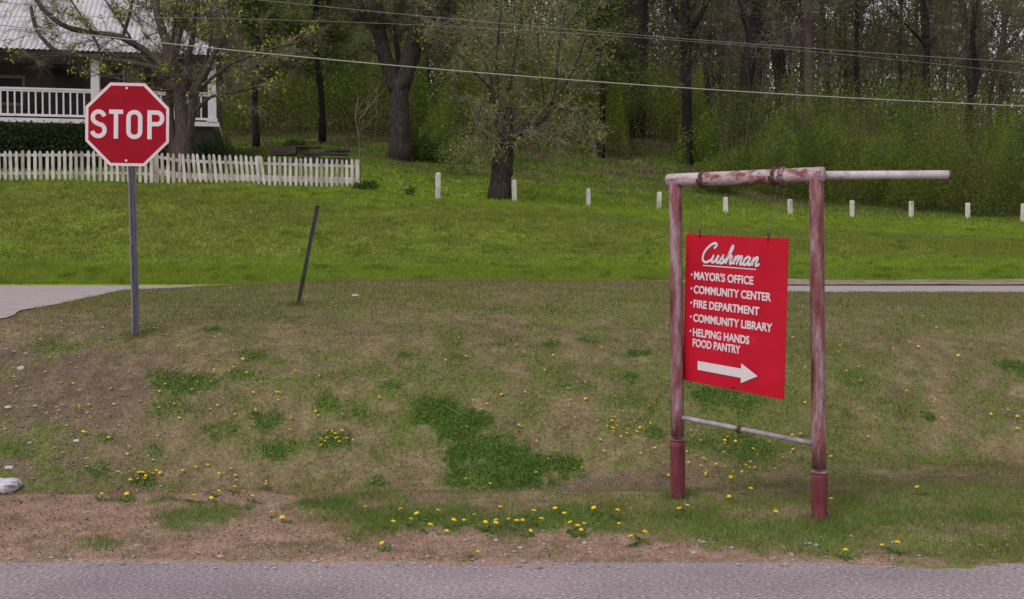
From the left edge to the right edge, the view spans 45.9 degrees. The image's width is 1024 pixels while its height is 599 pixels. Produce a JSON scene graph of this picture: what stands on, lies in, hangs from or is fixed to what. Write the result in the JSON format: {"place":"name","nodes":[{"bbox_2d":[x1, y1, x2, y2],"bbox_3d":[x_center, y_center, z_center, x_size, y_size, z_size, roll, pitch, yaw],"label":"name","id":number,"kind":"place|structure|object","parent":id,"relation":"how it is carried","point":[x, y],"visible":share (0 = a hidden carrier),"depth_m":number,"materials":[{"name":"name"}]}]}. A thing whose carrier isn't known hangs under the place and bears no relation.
{"place":"outdoors","nodes":[
{"label":"outdoors","id":0,"kind":"place"},
{"bbox_2d":[23,93,40,117],"bbox_3d":[-15.682,-6.250,39.459,0.500,0.998,0.500,0,2,-12],"label":"porch chair","id":1,"kind":"object","parent":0,"point":[32,102],"visible":0.63,"depth_m":39.64,"materials":[{"name":"paint"}]},
{"bbox_2d":[0,291,115,317],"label":"side road","id":2,"kind":"structure","parent":0,"point":[12,303],"depth_m":14.02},
{"bbox_2d":[0,120,1023,568],"bbox_3d":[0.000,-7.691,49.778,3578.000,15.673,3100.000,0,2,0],"label":"ground","id":3,"kind":"structure","parent":0,"point":[224,444],"depth_m":9.77,"materials":[{"name":"plant"}]},
{"bbox_2d":[0,478,23,493],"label":"rock","id":4,"kind":"object","parent":3,"relation":"on","point":[10,485],"visible":0.77,"depth_m":8.83,"materials":[{"name":"stone"}]},
{"bbox_2d":[0,150,152,182],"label":"picket fence","id":5,"kind":"object","parent":3,"relation":"on","point":[40,173],"visible":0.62,"depth_m":32.26,"materials":[{"name":"white paint"}]},
{"bbox_2d":[0,119,167,169],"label":"hedge","id":6,"kind":"object","parent":3,"relation":"on","point":[34,140],"visible":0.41,"depth_m":36.94,"materials":[{"name":"green plant"}]},
{"bbox_2d":[0,0,232,164],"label":"white porch house","id":7,"kind":"structure","parent":3,"relation":"on","point":[66,97],"depth_m":39.99,"materials":[{"name":"paint"}]},
{"bbox_2d":[0,75,25,105],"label":"window","id":8,"kind":"structure","parent":7,"relation":"in","point":[5,80],"depth_m":40.04,"materials":[{"name":"grey"}]},
{"bbox_2d":[52,66,82,118],"bbox_3d":[-14.835,-6.781,40.387,0.950,1.996,0.095,0,2,-12],"label":"door","id":9,"kind":"structure","parent":7,"relation":"in","point":[61,79],"depth_m":40.37,"materials":[{"name":"black"}]},
{"bbox_2d":[117,72,153,90],"bbox_3d":[-12.712,-6.969,40.853,1.180,1.350,0.055,0,2,-12],"label":"window","id":10,"kind":"structure","parent":7,"relation":"in","point":[151,77],"depth_m":40.89,"materials":[{"name":"grey"}]},
{"bbox_2d":[172,76,199,114],"bbox_3d":[-11.147,-6.955,41.186,0.980,1.300,0.055,0,2,-12],"label":"window","id":11,"kind":"structure","parent":7,"relation":"in","point":[198,113],"depth_m":41.22,"materials":[{"name":"grey"}]},
{"bbox_2d":[85,82,168,335],"bbox_3d":[-3.394,-0.646,10.713,0.737,2.535,0.066,0,2,0],"label":"stop sign","id":12,"kind":"object","parent":3,"relation":"on","point":[126,124],"visible":0.99,"depth_m":10.67,"materials":[{"name":"metal"}]},
{"bbox_2d":[0,0,336,172],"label":"tree","id":13,"kind":"object","parent":3,"relation":"on","point":[181,130],"visible":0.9,"depth_m":34.31,"materials":[{"name":"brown plant"}]},
{"bbox_2d":[192,130,235,169],"bbox_3d":[-9.319,-4.583,37.480,1.553,1.319,1.291,0,2,0],"label":"shrub","id":14,"kind":"object","parent":3,"relation":"on","point":[212,148],"visible":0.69,"depth_m":37.32,"materials":[{"name":"green plant"}]},
{"bbox_2d":[200,0,268,126],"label":"woodland tree","id":15,"kind":"object","parent":3,"relation":"on","point":[226,27],"visible":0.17,"depth_m":71.93,"materials":[{"name":"green plant"}]},
{"bbox_2d":[153,153,358,186],"bbox_3d":[-7.138,-3.584,34.130,5.738,0.973,0.167,-1,2,-20],"label":"picket fence","id":16,"kind":"object","parent":3,"relation":"on","point":[237,176],"visible":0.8,"depth_m":34.01,"materials":[{"name":"white wood"}]},
{"bbox_2d":[207,0,316,147],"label":"leafy tree","id":17,"kind":"object","parent":3,"relation":"on","point":[252,7],"visible":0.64,"depth_m":49.30,"materials":[{"name":"green plant"}]},
{"bbox_2d":[225,0,310,93],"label":"woodland tree","id":18,"kind":"object","parent":3,"relation":"on","point":[292,11],"visible":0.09,"depth_m":84.63,"materials":[{"name":"green plant"}]},
{"bbox_2d":[259,0,313,127],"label":"woodland tree","id":19,"kind":"object","parent":3,"relation":"on","point":[263,85],"visible":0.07,"depth_m":68.88,"materials":[{"name":"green plant"}]},
{"bbox_2d":[283,137,308,154],"bbox_3d":[-8.184,-5.780,45.824,1.069,0.777,1.104,-1,2,-33],"label":"shrub","id":20,"kind":"object","parent":3,"relation":"on","point":[295,142],"visible":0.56,"depth_m":45.71,"materials":[{"name":"green plant"}]},
{"bbox_2d":[296,205,319,304],"bbox_3d":[-2.080,-0.394,12.263,0.309,1.120,0.044,1,2,22],"label":"leaning post","id":21,"kind":"object","parent":3,"relation":"on","point":[315,217],"visible":0.82,"depth_m":12.24,"materials":[{"name":"metal"}]},
{"bbox_2d":[270,145,349,167],"bbox_3d":[-6.722,-4.685,40.348,2.649,0.933,0.825,0,2,-7],"label":"timber pile","id":22,"kind":"object","parent":3,"relation":"on","point":[285,151],"visible":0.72,"depth_m":40.13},
{"bbox_2d":[289,2,346,127],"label":"woodland tree","id":23,"kind":"object","parent":3,"relation":"on","point":[317,44],"visible":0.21,"depth_m":68.50,"materials":[{"name":"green plant"}]},
{"bbox_2d":[271,0,377,144],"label":"leafy tree","id":24,"kind":"object","parent":3,"relation":"on","point":[332,38],"visible":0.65,"depth_m":51.67,"materials":[{"name":"green plant"}]},
{"bbox_2d":[291,0,393,124],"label":"woodland tree","id":25,"kind":"object","parent":3,"relation":"on","point":[342,33],"visible":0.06,"depth_m":74.63,"materials":[{"name":"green plant"}]},
{"bbox_2d":[349,180,381,189],"bbox_3d":[-4.096,-3.223,34.100,0.948,0.336,0.690,0,2,0],"label":"shrub","id":26,"kind":"object","parent":3,"relation":"on","point":[360,185],"visible":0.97,"depth_m":34.09,"materials":[{"name":"green plant"}]},
{"bbox_2d":[350,80,385,179],"bbox_3d":[-4.437,-5.189,37.513,1.243,3.362,1.187,0,2,0],"label":"bare sapling","id":27,"kind":"object","parent":3,"relation":"on","point":[357,107],"visible":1,"depth_m":37.35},
{"bbox_2d":[378,541,391,551],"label":"dandelion","id":28,"kind":"object","parent":3,"relation":"on","point":[385,548],"visible":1,"depth_m":6.60,"materials":[{"name":"yellow"}]},
{"bbox_2d":[317,0,485,162],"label":"forked tree","id":29,"kind":"object","parent":3,"relation":"on","point":[399,79],"visible":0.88,"depth_m":45.93,"materials":[{"name":"brown plant"}]},
{"bbox_2d":[401,1,429,117],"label":"woodland tree","id":30,"kind":"object","parent":3,"relation":"on","point":[422,53],"visible":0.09,"depth_m":67.70,"materials":[{"name":"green plant"}]},
{"bbox_2d":[220,0,629,158],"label":"undergrowth","id":31,"kind":"object","parent":3,"relation":"on","point":[429,124],"visible":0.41,"depth_m":59.05,"materials":[{"name":"green plant"}]},
{"bbox_2d":[435,172,440,198],"bbox_3d":[-2.199,-3.239,35.924,0.115,1.062,0.115,1,1,-25],"label":"marker post","id":32,"kind":"object","parent":3,"relation":"on","point":[438,185],"visible":0.77,"depth_m":35.88,"materials":[{"name":"white paint"}]},
{"bbox_2d":[410,134,467,161],"bbox_3d":[-3.141,-5.897,47.319,3.145,1.154,1.829,0,2,0],"label":"shrub","id":33,"kind":"object","parent":3,"relation":"on","point":[425,148],"visible":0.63,"depth_m":47.00,"materials":[{"name":"green plant"}]},
{"bbox_2d":[440,518,460,530],"bbox_3d":[-0.357,1.314,7.067,0.127,0.077,0.120,1,2,30],"label":"dandelion","id":34,"kind":"object","parent":3,"relation":"on","point":[450,525],"visible":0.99,"depth_m":7.06,"materials":[{"name":"yellow"}]},
{"bbox_2d":[433,133,487,175],"bbox_3d":[-1.860,-5.260,43.813,2.030,1.641,1.449,0,2,0],"label":"shrub","id":35,"kind":"object","parent":3,"relation":"on","point":[448,162],"visible":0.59,"depth_m":43.81,"materials":[{"name":"green plant"}]},
{"bbox_2d":[419,0,502,138],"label":"tree","id":36,"kind":"object","parent":3,"relation":"on","point":[430,58],"visible":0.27,"depth_m":59.53,"materials":[{"name":"green plant"}]},
{"bbox_2d":[437,0,510,76],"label":"woodland tree","id":37,"kind":"object","parent":3,"relation":"on","point":[469,9],"visible":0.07,"depth_m":70.98,"materials":[{"name":"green plant"}]},
{"bbox_2d":[473,520,492,531],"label":"dandelion","id":38,"kind":"object","parent":3,"relation":"on","point":[482,525],"visible":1,"depth_m":7.01,"materials":[{"name":"yellow"}]},
{"bbox_2d":[119,296,847,524],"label":"post foot grass","id":39,"kind":"structure","parent":3,"relation":"on","point":[668,491],"depth_m":7.85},
{"bbox_2d":[463,0,517,84],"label":"woodland tree","id":40,"kind":"object","parent":3,"relation":"on","point":[503,19],"visible":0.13,"depth_m":82.82,"materials":[{"name":"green plant"}]},
{"bbox_2d":[482,521,502,533],"bbox_3d":[-0.099,1.322,7.011,0.116,0.082,0.147,1,2,32],"label":"dandelion","id":41,"kind":"object","parent":3,"relation":"on","point":[491,527],"visible":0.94,"depth_m":7.00,"materials":[{"name":"yellow"}]},
{"bbox_2d":[0,318,1019,568],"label":"gravel","id":42,"kind":"structure","parent":3,"relation":"on","point":[344,534],"depth_m":6.68,"materials":[{"name":"gravel"}]},
{"bbox_2d":[0,167,1023,284],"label":"bank grass","id":43,"kind":"structure","parent":3,"relation":"on","point":[648,270],"depth_m":27.79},
{"bbox_2d":[0,302,1023,561],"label":"leaf litter","id":44,"kind":"object","parent":3,"relation":"on","point":[348,446],"visible":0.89,"depth_m":9.23,"materials":[{"name":"brown plant"}]},
{"bbox_2d":[1,325,1023,492],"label":"weed patch","id":45,"kind":"object","parent":3,"relation":"on","point":[469,444],"visible":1,"depth_m":9.49,"materials":[{"name":"green plant"}]},
{"bbox_2d":[2,126,1023,228],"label":"yard grass","id":46,"kind":"structure","parent":3,"relation":"on","point":[1000,222],"depth_m":45.10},
{"bbox_2d":[511,180,516,200],"bbox_3d":[0.069,-3.135,36.768,0.115,1.008,0.115,-2,2,-20],"label":"marker post","id":47,"kind":"object","parent":3,"relation":"on","point":[514,192],"visible":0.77,"depth_m":36.71,"materials":[{"name":"white paint"}]},
{"bbox_2d":[6,16,1023,73],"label":"overhead cable","id":48,"kind":"object","parent":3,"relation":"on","point":[469,27],"visible":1,"depth_m":29.51,"materials":[{"name":"grey plastic"}]},
{"bbox_2d":[401,0,631,200],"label":"pollard tree","id":49,"kind":"object","parent":3,"relation":"on","point":[506,137],"visible":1,"depth_m":36.67,"materials":[{"name":"green plant"}]},
{"bbox_2d":[494,0,584,124],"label":"woodland tree","id":50,"kind":"object","parent":3,"relation":"on","point":[523,22],"visible":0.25,"depth_m":74.09,"materials":[{"name":"green plant"}]},
{"bbox_2d":[488,0,593,125],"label":"woodland tree","id":51,"kind":"object","parent":3,"relation":"on","point":[530,5],"visible":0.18,"depth_m":68.45,"materials":[{"name":"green plant"}]},
{"bbox_2d":[533,0,615,60],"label":"woodland tree","id":52,"kind":"object","parent":3,"relation":"on","point":[554,14],"visible":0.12,"depth_m":92.47,"materials":[{"name":"green plant"}]},
{"bbox_2d":[586,189,590,205],"bbox_3d":[2.371,-2.960,37.622,0.115,0.976,0.115,-1,2,-15],"label":"marker post","id":53,"kind":"object","parent":3,"relation":"on","point":[588,196],"visible":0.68,"depth_m":37.56,"materials":[{"name":"white paint"}]},
{"bbox_2d":[587,506,605,517],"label":"dandelion","id":54,"kind":"object","parent":3,"relation":"on","point":[597,510],"visible":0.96,"depth_m":7.38,"materials":[{"name":"yellow"}]},
{"bbox_2d":[556,0,649,157],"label":"leafy tree","id":55,"kind":"object","parent":3,"relation":"on","point":[600,24],"visible":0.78,"depth_m":54.06,"materials":[{"name":"green plant"}]},
{"bbox_2d":[197,0,1023,214],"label":"brush stems","id":56,"kind":"object","parent":3,"relation":"on","point":[656,132],"visible":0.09,"depth_m":60.93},
{"bbox_2d":[584,0,669,137],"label":"ivy tree","id":57,"kind":"object","parent":3,"relation":"on","point":[641,5],"visible":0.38,"depth_m":67.07,"materials":[{"name":"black plant"}]},
{"bbox_2d":[626,534,646,546],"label":"dandelion","id":58,"kind":"object","parent":3,"relation":"on","point":[637,542],"visible":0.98,"depth_m":6.68,"materials":[{"name":"yellow"}]},
{"bbox_2d":[262,0,1023,62],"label":"overhead cable","id":59,"kind":"object","parent":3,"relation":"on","point":[630,34],"visible":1,"depth_m":27.40,"materials":[{"name":"grey plastic"}]},
{"bbox_2d":[657,192,661,208],"bbox_3d":[4.673,-2.927,38.478,0.115,0.992,0.115,1,2,-14],"label":"marker post","id":60,"kind":"object","parent":3,"relation":"on","point":[659,195],"visible":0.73,"depth_m":38.42,"materials":[{"name":"white paint"}]},
{"bbox_2d":[648,0,714,91],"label":"woodland tree","id":61,"kind":"object","parent":3,"relation":"on","point":[666,24],"visible":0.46,"depth_m":71.56,"materials":[{"name":"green plant"}]},
{"bbox_2d":[634,0,739,165],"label":"straight tree","id":62,"kind":"object","parent":3,"relation":"on","point":[687,29],"visible":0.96,"depth_m":55.50,"materials":[{"name":"black plant"}]},
{"bbox_2d":[648,0,732,131],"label":"woodland tree","id":63,"kind":"object","parent":3,"relation":"on","point":[660,21],"visible":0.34,"depth_m":78.73,"materials":[{"name":"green plant"}]},
{"bbox_2d":[652,0,728,126],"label":"woodland tree","id":64,"kind":"object","parent":3,"relation":"on","point":[721,70],"visible":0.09,"depth_m":96.08,"materials":[{"name":"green plant"}]},
{"bbox_2d":[662,0,722,110],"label":"woodland tree","id":65,"kind":"object","parent":3,"relation":"on","point":[707,87],"visible":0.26,"depth_m":87.99,"materials":[{"name":"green plant"}]},
{"bbox_2d":[652,0,743,83],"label":"woodland tree","id":66,"kind":"object","parent":3,"relation":"on","point":[700,33],"visible":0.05,"depth_m":101.00,"materials":[{"name":"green plant"}]},
{"bbox_2d":[723,197,727,213],"bbox_3d":[6.945,-2.844,39.340,0.115,0.970,0.115,-1,1,-19],"label":"marker post","id":67,"kind":"object","parent":3,"relation":"on","point":[725,203],"visible":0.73,"depth_m":39.28,"materials":[{"name":"white paint"}]},
{"bbox_2d":[699,0,769,139],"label":"tree","id":68,"kind":"object","parent":3,"relation":"on","point":[727,26],"visible":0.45,"depth_m":79.31,"materials":[{"name":"brown plant"}]},
{"bbox_2d":[719,0,802,155],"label":"leaning tree","id":69,"kind":"object","parent":3,"relation":"on","point":[750,28],"visible":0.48,"depth_m":65.28,"materials":[{"name":"black plant"}]},
{"bbox_2d":[696,0,831,166],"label":"upright tree","id":70,"kind":"object","parent":3,"relation":"on","point":[776,57],"visible":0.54,"depth_m":62.36,"materials":[{"name":"black plant"}]},
{"bbox_2d":[714,1,823,134],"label":"woodland tree","id":71,"kind":"object","parent":3,"relation":"on","point":[759,75],"visible":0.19,"depth_m":91.86,"materials":[{"name":"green plant"}]},
{"bbox_2d":[721,0,838,89],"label":"woodland tree","id":72,"kind":"object","parent":3,"relation":"on","point":[825,44],"visible":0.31,"depth_m":79.92,"materials":[{"name":"brown plant"}]},
{"bbox_2d":[717,0,851,100],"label":"woodland tree","id":73,"kind":"object","parent":3,"relation":"on","point":[793,37],"visible":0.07,"depth_m":94.34,"materials":[{"name":"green plant"}]},
{"bbox_2d":[788,199,792,213],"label":"marker post","id":74,"kind":"object","parent":3,"relation":"on","point":[790,206],"visible":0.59,"depth_m":40.12,"materials":[{"name":"white paint"}]},
{"bbox_2d":[564,38,1023,217],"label":"thicket","id":75,"kind":"object","parent":3,"relation":"on","point":[708,132],"visible":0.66,"depth_m":51.73,"materials":[{"name":"green plant"}]},
{"bbox_2d":[737,0,852,107],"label":"woodland tree","id":76,"kind":"object","parent":3,"relation":"on","point":[800,43],"visible":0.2,"depth_m":86.54,"materials":[{"name":"brown plant"}]},
{"bbox_2d":[749,0,851,166],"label":"brown tree","id":77,"kind":"object","parent":3,"relation":"on","point":[808,30],"visible":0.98,"depth_m":59.47,"materials":[{"name":"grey plant"}]},
{"bbox_2d":[665,164,951,522],"bbox_3d":[1.745,0.298,7.385,1.733,2.248,0.384,1,2,22],"label":"pipe frame","id":78,"kind":"object","parent":3,"relation":"on","point":[815,177],"visible":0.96,"depth_m":7.25,"materials":[{"name":"red paint"}]},
{"bbox_2d":[683,185,788,422],"bbox_3d":[1.435,0.042,7.474,0.203,1.520,0.898,-2,6,-33],"label":"directory sign","id":79,"kind":"object","parent":78,"relation":"attached to","point":[735,311],"visible":1,"depth_m":7.39,"materials":[{"name":"red"}]},
{"bbox_2d":[633,279,1023,284],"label":"dead verge strip","id":80,"kind":"object","parent":3,"relation":"on","point":[921,281],"visible":0.52,"depth_m":22.74,"materials":[{"name":"soil"}]},
{"bbox_2d":[812,2,853,112],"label":"woodland tree","id":81,"kind":"object","parent":3,"relation":"on","point":[827,83],"visible":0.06,"depth_m":108.27,"materials":[{"name":"brown plant"}]},
{"bbox_2d":[833,548,853,558],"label":"dandelion","id":82,"kind":"object","parent":3,"relation":"on","point":[847,555],"visible":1,"depth_m":6.45,"materials":[{"name":"yellow"}]},
{"bbox_2d":[794,0,897,131],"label":"woodland tree","id":83,"kind":"object","parent":3,"relation":"on","point":[845,77],"visible":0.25,"depth_m":97.20,"materials":[{"name":"brown plant"}]},
{"bbox_2d":[812,0,891,122],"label":"woodland tree","id":84,"kind":"object","parent":3,"relation":"on","point":[841,34],"visible":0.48,"depth_m":95.92,"materials":[{"name":"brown plant"}]},
{"bbox_2d":[850,200,854,216],"bbox_3d":[11.533,-2.877,41.030,0.115,0.974,0.115,0,2,-14],"label":"marker post","id":85,"kind":"object","parent":3,"relation":"on","point":[852,203],"visible":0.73,"depth_m":40.97,"materials":[{"name":"white paint"}]},
{"bbox_2d":[833,0,910,125],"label":"woodland tree","id":86,"kind":"object","parent":3,"relation":"on","point":[874,80],"visible":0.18,"depth_m":111.19,"materials":[{"name":"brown plant"}]},
{"bbox_2d":[820,0,924,149],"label":"slim tree","id":87,"kind":"object","parent":3,"relation":"on","point":[854,25],"visible":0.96,"depth_m":65.31,"materials":[{"name":"green plant"}]},
{"bbox_2d":[883,540,907,553],"bbox_3d":[2.072,1.345,6.542,0.126,0.083,0.138,2,3,45],"label":"dandelion","id":88,"kind":"object","parent":3,"relation":"on","point":[892,549],"visible":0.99,"depth_m":6.54,"materials":[{"name":"yellow"}]},
{"bbox_2d":[827,0,967,136],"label":"woodland tree","id":89,"kind":"object","parent":3,"relation":"on","point":[902,70],"visible":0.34,"depth_m":78.60,"materials":[{"name":"brown plant"}]},
{"bbox_2d":[909,201,913,217],"bbox_3d":[13.822,-2.932,41.874,0.115,0.947,0.115,-2,3,-28],"label":"marker post","id":90,"kind":"object","parent":3,"relation":"on","point":[911,208],"visible":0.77,"depth_m":41.82,"materials":[{"name":"white paint"}]},
{"bbox_2d":[870,0,958,148],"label":"woodland tree","id":91,"kind":"object","parent":3,"relation":"on","point":[916,19],"visible":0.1,"depth_m":96.12,"materials":[{"name":"brown plant"}]},
{"bbox_2d":[872,0,967,132],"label":"woodland tree","id":92,"kind":"object","parent":3,"relation":"on","point":[921,54],"visible":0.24,"depth_m":86.86,"materials":[{"name":"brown plant"}]},
{"bbox_2d":[863,0,991,181],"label":"twisted tree","id":93,"kind":"object","parent":3,"relation":"on","point":[928,38],"visible":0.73,"depth_m":65.44,"materials":[{"name":"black plant"}]},
{"bbox_2d":[864,0,1014,165],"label":"woodland tree","id":94,"kind":"object","parent":3,"relation":"on","point":[910,59],"visible":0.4,"depth_m":70.96,"materials":[{"name":"green plant"}]},
{"bbox_2d":[893,0,998,136],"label":"woodland tree","id":95,"kind":"object","parent":3,"relation":"on","point":[945,78],"visible":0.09,"depth_m":101.10,"materials":[{"name":"brown plant"}]},
{"bbox_2d":[909,0,1023,178],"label":"woodland tree","id":96,"kind":"object","parent":3,"relation":"on","point":[1008,43],"visible":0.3,"depth_m":76.81,"materials":[{"name":"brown plant"}]},
{"bbox_2d":[965,203,969,217],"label":"marker post","id":97,"kind":"object","parent":3,"relation":"on","point":[967,210],"visible":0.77,"depth_m":42.69,"materials":[{"name":"white paint"}]},
{"bbox_2d":[918,0,1023,195],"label":"pale leaning tree","id":98,"kind":"object","parent":3,"relation":"on","point":[1006,22],"visible":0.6,"depth_m":58.59,"materials":[{"name":"brown plant"}]},
{"bbox_2d":[923,0,1023,201],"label":"dark bent tree","id":99,"kind":"object","parent":3,"relation":"on","point":[974,21],"visible":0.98,"depth_m":56.57,"materials":[{"name":"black plant"}]},
{"bbox_2d":[951,2,1023,152],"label":"woodland tree","id":100,"kind":"object","parent":3,"relation":"on","point":[1002,88],"visible":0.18,"depth_m":105.05,"materials":[{"name":"brown plant"}]},
{"bbox_2d":[954,0,1023,127],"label":"woodland tree","id":101,"kind":"object","parent":3,"relation":"on","point":[1005,68],"visible":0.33,"depth_m":85.95,"materials":[{"name":"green plant"}]},
{"bbox_2d":[992,5,1023,93],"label":"woodland tree","id":102,"kind":"object","parent":3,"relation":"on","point":[1009,51],"visible":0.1,"depth_m":108.18,"materials":[{"name":"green plant"}]},
{"bbox_2d":[0,277,1023,495],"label":"ditch slope grass","id":103,"kind":"structure","parent":0,"point":[894,299],"depth_m":10.80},
{"bbox_2d":[0,562,1023,598],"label":"road","id":104,"kind":"structure","parent":0,"point":[366,580],"depth_m":6.01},
{"bbox_2d":[0,469,1023,564],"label":"verge grass","id":105,"kind":"structure","parent":0,"point":[335,500],"depth_m":7.28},
{"bbox_2d":[0,285,1023,292],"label":"road","id":106,"kind":"structure","parent":0,"point":[101,288],"depth_m":20.19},
{"bbox_2d":[0,24,1023,106],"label":"overhead cable","id":107,"kind":"object","parent":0,"point":[493,73],"visible":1,"depth_m":23.73,"materials":[{"name":"silver metal"}]},
{"bbox_2d":[135,0,1023,147],"label":"sky","id":108,"kind":"structure","parent":0,"point":[135,0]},
{"bbox_2d":[137,0,1023,150],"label":"distant foliage","id":109,"kind":"object","parent":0,"point":[733,94],"depth_m":120.74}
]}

